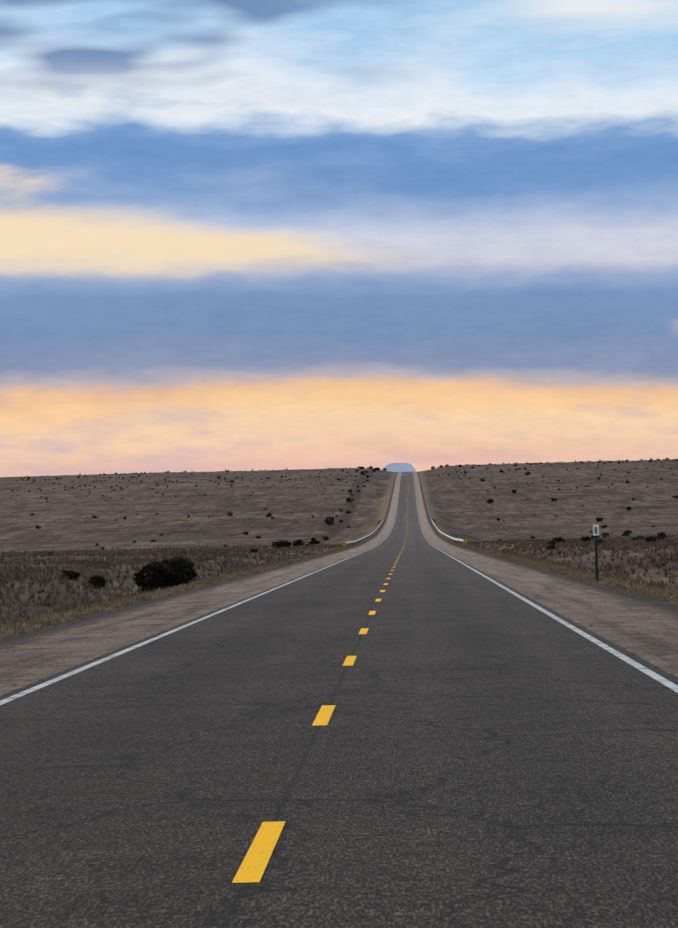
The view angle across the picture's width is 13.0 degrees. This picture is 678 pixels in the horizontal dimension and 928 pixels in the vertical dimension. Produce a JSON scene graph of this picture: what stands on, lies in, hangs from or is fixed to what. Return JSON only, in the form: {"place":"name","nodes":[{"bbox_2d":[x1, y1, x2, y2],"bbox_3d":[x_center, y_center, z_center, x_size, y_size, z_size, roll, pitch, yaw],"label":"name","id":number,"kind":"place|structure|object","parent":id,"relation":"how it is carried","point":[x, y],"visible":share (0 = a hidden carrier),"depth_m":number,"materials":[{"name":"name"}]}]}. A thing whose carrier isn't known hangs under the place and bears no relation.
{"place":"outdoors","nodes":[
{"label":"outdoors","id":0,"kind":"place"},
{"bbox_2d":[0,472,677,927],"bbox_3d":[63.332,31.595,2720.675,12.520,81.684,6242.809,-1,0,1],"label":"road","id":1,"kind":"structure","parent":0,"point":[478,750],"depth_m":22.41,"materials":[{"name":"grey asphalt"}]},
{"bbox_2d":[0,473,677,882],"bbox_3d":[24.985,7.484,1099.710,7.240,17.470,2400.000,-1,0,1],"label":"lane markings","id":2,"kind":"structure","parent":1,"relation":"on","point":[260,851],"depth_m":32.69,"materials":[{"name":"yellow paint"}]},
{"bbox_2d":[0,459,677,644],"bbox_3d":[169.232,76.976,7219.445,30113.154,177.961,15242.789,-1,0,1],"label":"terrain","id":3,"kind":"structure","parent":0,"point":[447,499],"depth_m":1068.45,"materials":[{"name":"brown soil"}]},
{"bbox_2d":[59,554,196,592],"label":"shrubs","id":4,"kind":"object","parent":3,"relation":"on","point":[162,574],"visible":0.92,"depth_m":121.41,"materials":[{"name":"black plant"}]},
{"bbox_2d":[0,469,370,569],"bbox_3d":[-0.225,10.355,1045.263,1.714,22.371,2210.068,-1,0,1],"label":"fence","id":5,"kind":"object","parent":3,"relation":"on","point":[14,564],"visible":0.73,"depth_m":255.47,"materials":[{"name":"metal"}]},
{"bbox_2d":[0,534,677,626],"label":"brush grass","id":6,"kind":"structure","parent":3,"relation":"on","point":[214,553],"depth_m":203.96,"materials":[{"name":"brown plant"}]},
{"bbox_2d":[0,540,677,640],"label":"verge grass","id":7,"kind":"structure","parent":3,"relation":"on","point":[643,589],"depth_m":91.49,"materials":[{"name":"brown plant"}]},
{"bbox_2d":[2,458,677,555],"bbox_3d":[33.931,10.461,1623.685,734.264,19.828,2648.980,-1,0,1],"label":"shrubs","id":8,"kind":"object","parent":3,"relation":"on","point":[283,543],"visible":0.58,"depth_m":1122.12,"materials":[{"name":"black plant"}]},
{"bbox_2d":[342,520,381,546],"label":"guardrail","id":9,"kind":"object","parent":3,"relation":"on","point":[358,540],"visible":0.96,"depth_m":476.07,"materials":[{"name":"metal"}]},
{"bbox_2d":[431,519,466,543],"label":"guardrail","id":10,"kind":"object","parent":3,"relation":"on","point":[450,537],"visible":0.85,"depth_m":473.67,"materials":[{"name":"metal"}]},
{"bbox_2d":[448,465,677,542],"bbox_3d":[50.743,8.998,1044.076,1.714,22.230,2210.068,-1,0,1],"label":"fence","id":11,"kind":"object","parent":3,"relation":"on","point":[530,536],"visible":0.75,"depth_m":524.24,"materials":[{"name":"metal"}]},
{"bbox_2d":[593,524,598,581],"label":"marker post","id":12,"kind":"object","parent":3,"relation":"on","point":[595,530],"visible":0.85,"depth_m":96.81,"materials":[{"name":"metal"}]},
{"bbox_2d":[0,0,677,476],"label":"sky","id":13,"kind":"structure","parent":0,"point":[236,235],"materials":[{"name":"blue"}]},
{"bbox_2d":[381,463,415,471],"bbox_3d":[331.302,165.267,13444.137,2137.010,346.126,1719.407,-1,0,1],"label":"distant mountain","id":14,"kind":"structure","parent":0,"point":[399,467],"depth_m":13453.53,"materials":[{"name":"blue stone"}]}
]}

